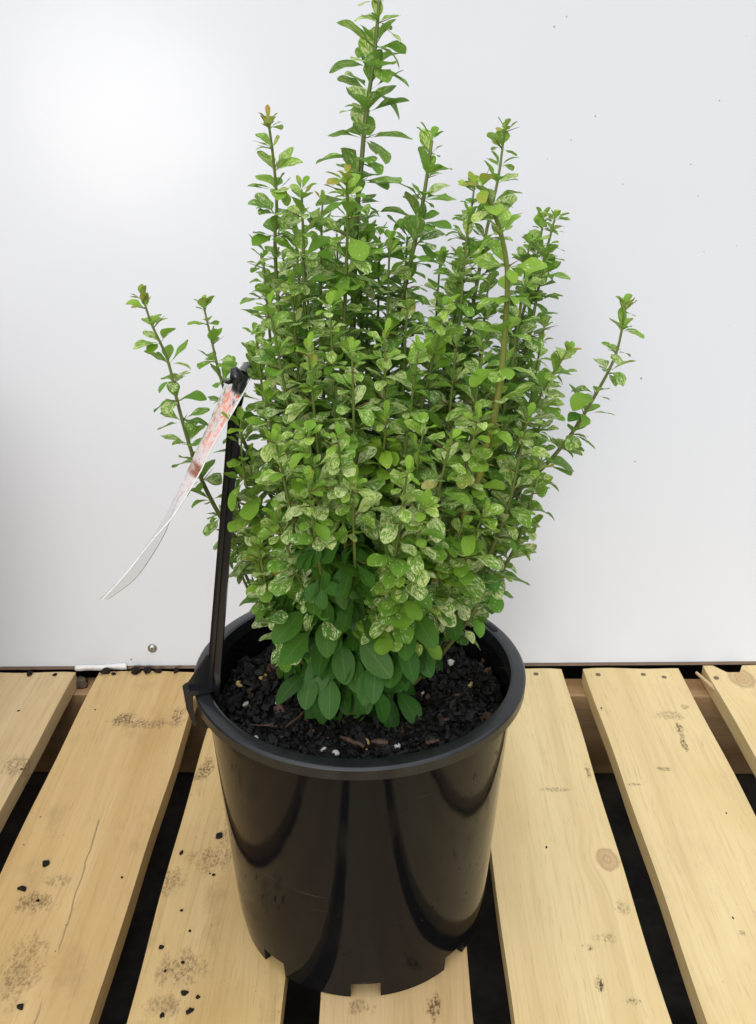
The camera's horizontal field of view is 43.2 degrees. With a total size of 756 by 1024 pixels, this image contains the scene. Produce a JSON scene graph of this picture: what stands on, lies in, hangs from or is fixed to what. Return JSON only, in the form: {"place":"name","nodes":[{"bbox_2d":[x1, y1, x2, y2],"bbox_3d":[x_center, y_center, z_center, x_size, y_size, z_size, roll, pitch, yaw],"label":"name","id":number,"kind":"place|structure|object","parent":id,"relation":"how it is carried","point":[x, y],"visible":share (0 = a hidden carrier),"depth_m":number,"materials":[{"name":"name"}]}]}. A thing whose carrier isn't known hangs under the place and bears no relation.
{"place":"outdoors","nodes":[
{"label":"outdoors","id":0,"kind":"place"},
{"bbox_2d":[0,664,755,1023],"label":"ground","id":1,"kind":"structure","parent":0,"point":[488,992],"depth_m":0.99,"materials":[{"name":"black"}]},
{"bbox_2d":[0,665,755,1023],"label":"pallet","id":2,"kind":"object","parent":1,"relation":"on","point":[672,751],"visible":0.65,"depth_m":0.87,"materials":[{"name":"brown wood"}]},
{"bbox_2d":[17,1003,23,1009],"bbox_3d":[-0.275,0.380,0.733,0.006,0.002,0.005,0,23,0],"label":"bark crumb","id":3,"kind":"object","parent":2,"relation":"on","point":[19,1006],"visible":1,"depth_m":0.73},
{"bbox_2d":[17,885,26,891],"bbox_3d":[-0.314,0.332,0.843,0.009,0.002,0.007,0,23,0],"label":"bark crumb","id":4,"kind":"object","parent":2,"relation":"on","point":[22,888],"visible":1,"depth_m":0.84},
{"bbox_2d":[42,860,49,866],"bbox_3d":[-0.303,0.320,0.870,0.008,0.002,0.009,0,23,0],"label":"bark crumb","id":5,"kind":"object","parent":2,"relation":"on","point":[46,863],"visible":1,"depth_m":0.87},
{"bbox_2d":[76,675,87,688],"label":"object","id":6,"kind":"object","parent":2,"relation":"on","point":[81,682],"visible":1,"depth_m":1.17,"materials":[{"name":"grey stone"}]},
{"bbox_2d":[100,667,109,673],"bbox_3d":[-0.331,0.193,1.160,0.012,0.006,0.011,0,23,0],"label":"soil clod","id":7,"kind":"object","parent":2,"relation":"on","point":[106,670],"visible":1,"depth_m":1.16,"materials":[{"name":"black soil"}]},
{"bbox_2d":[130,666,141,674],"bbox_3d":[-0.294,0.193,1.159,0.012,0.009,0.011,11,26,24],"label":"soil clod","id":8,"kind":"object","parent":2,"relation":"on","point":[135,670],"visible":1,"depth_m":1.16,"materials":[{"name":"black soil"}]},
{"bbox_2d":[143,667,150,673],"bbox_3d":[-0.281,0.192,1.160,0.010,0.008,0.012,0,23,0],"label":"soil clod","id":9,"kind":"object","parent":2,"relation":"on","point":[146,669],"visible":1,"depth_m":1.16,"materials":[{"name":"black soil"}]},
{"bbox_2d":[181,990,188,995],"bbox_3d":[-0.151,0.375,0.744,0.007,0.002,0.005,0,23,0],"label":"bark crumb","id":10,"kind":"object","parent":2,"relation":"on","point":[184,992],"visible":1,"depth_m":0.74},
{"bbox_2d":[186,1007,193,1014],"bbox_3d":[-0.144,0.381,0.729,0.006,0.002,0.007,0,23,0],"label":"bark crumb","id":11,"kind":"object","parent":2,"relation":"on","point":[189,1010],"visible":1,"depth_m":0.73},
{"bbox_2d":[216,832,222,838],"bbox_3d":[-0.150,0.306,0.903,0.007,0.003,0.008,0,23,0],"label":"bark crumb","id":12,"kind":"object","parent":2,"relation":"on","point":[219,835],"visible":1,"depth_m":0.90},
{"bbox_2d":[194,611,525,996],"bbox_3d":[-0.014,0.226,0.787,0.255,0.239,0.255,0,23,0],"label":"plant pot","id":13,"kind":"object","parent":2,"relation":"on","point":[348,872],"visible":0.74,"depth_m":0.69,"materials":[{"name":"black plastic"}]},
{"bbox_2d":[182,363,252,727],"bbox_3d":[-0.110,0.033,0.671,0.070,0.275,0.025,-13,27,-27],"label":"label stake","id":14,"kind":"object","parent":13,"relation":"attached to","point":[205,678],"visible":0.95,"depth_m":0.68,"materials":[{"name":"black plastic"}]},
{"bbox_2d":[101,367,251,600],"bbox_3d":[-0.139,-0.013,0.641,0.110,0.165,0.054,-6,24,-14],"label":"plant label","id":15,"kind":"object","parent":14,"relation":"attached to","point":[209,440],"visible":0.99,"depth_m":0.62,"materials":[{"name":"white plastic"}]},
{"bbox_2d":[219,642,502,758],"bbox_3d":[-0.014,0.144,0.751,0.225,0.030,0.225,0,23,0],"label":"potting mix","id":16,"kind":"object","parent":13,"relation":"in","point":[453,705],"visible":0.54,"depth_m":0.73,"materials":[{"name":"black soil"}]},
{"bbox_2d":[236,680,242,686],"bbox_3d":[-0.111,0.138,0.766,0.006,0.004,0.008,0,23,0],"label":"husk","id":17,"kind":"object","parent":16,"relation":"on","point":[238,684],"visible":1,"depth_m":0.76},
{"bbox_2d":[250,724,277,726],"bbox_3d":[-0.086,0.162,0.724,0.022,0.002,0.004,0,23,0],"label":"bark sliver","id":18,"kind":"object","parent":16,"relation":"on","point":[268,725],"visible":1,"depth_m":0.72,"materials":[{"name":"brown wood"}]},
{"bbox_2d":[285,710,304,727],"bbox_3d":[-0.059,0.152,0.714,0.003,0.003,0.033,15,27,31],"label":"bark sliver","id":19,"kind":"object","parent":16,"relation":"on","point":[296,718],"visible":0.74,"depth_m":0.71,"materials":[{"name":"brown wood"}]},
{"bbox_2d":[332,750,339,755],"bbox_3d":[-0.030,0.173,0.685,0.006,0.004,0.006,0,23,0],"label":"pebble","id":20,"kind":"object","parent":16,"relation":"on","point":[337,752],"visible":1,"depth_m":0.68,"materials":[{"name":"white stone"}]},
{"bbox_2d":[340,735,364,747],"bbox_3d":[-0.019,0.168,0.699,0.022,0.005,0.004,16,28,32],"label":"bark sliver","id":21,"kind":"object","parent":16,"relation":"on","point":[353,742],"visible":1,"depth_m":0.70,"materials":[{"name":"brown wood"}]},
{"bbox_2d":[371,738,388,745],"bbox_3d":[0.002,0.167,0.692,0.013,0.005,0.006,0,23,0],"label":"bark sliver","id":22,"kind":"object","parent":16,"relation":"on","point":[378,742],"visible":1,"depth_m":0.69,"materials":[{"name":"brown wood"}]},
{"bbox_2d":[126,0,643,731],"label":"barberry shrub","id":23,"kind":"object","parent":16,"relation":"in","point":[374,588],"visible":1,"depth_m":0.62,"materials":[{"name":"green plant"}]},
{"bbox_2d":[425,738,438,745],"bbox_3d":[0.040,0.168,0.696,0.011,0.004,0.006,0,23,0],"label":"bark sliver","id":24,"kind":"object","parent":16,"relation":"on","point":[432,741],"visible":1,"depth_m":0.69,"materials":[{"name":"brown wood"}]},
{"bbox_2d":[447,659,454,665],"bbox_3d":[0.061,0.127,0.801,0.006,0.005,0.006,0,23,0],"label":"pebble","id":25,"kind":"object","parent":16,"relation":"on","point":[450,662],"visible":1,"depth_m":0.80,"materials":[{"name":"white stone"}]},
{"bbox_2d":[0,0,755,669],"bbox_3d":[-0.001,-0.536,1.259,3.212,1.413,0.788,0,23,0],"label":"wall board","id":26,"kind":"object","parent":1,"relation":"on","point":[130,158],"depth_m":1.05,"materials":[{"name":"white paint"}]},
{"bbox_2d":[75,663,126,670],"bbox_3d":[-0.339,0.190,1.167,0.063,0.010,0.004,0,23,0],"label":"tape strip","id":27,"kind":"object","parent":26,"relation":"attached to","point":[119,666],"visible":1,"depth_m":1.17,"materials":[{"name":"white plastic"}]},
{"bbox_2d":[148,644,156,652],"bbox_3d":[-0.275,0.166,1.162,0.011,0.011,0.004,0,23,0],"label":"screw","id":28,"kind":"object","parent":26,"relation":"attached to","point":[152,648],"visible":1,"depth_m":1.16,"materials":[{"name":"metal"}]}
]}

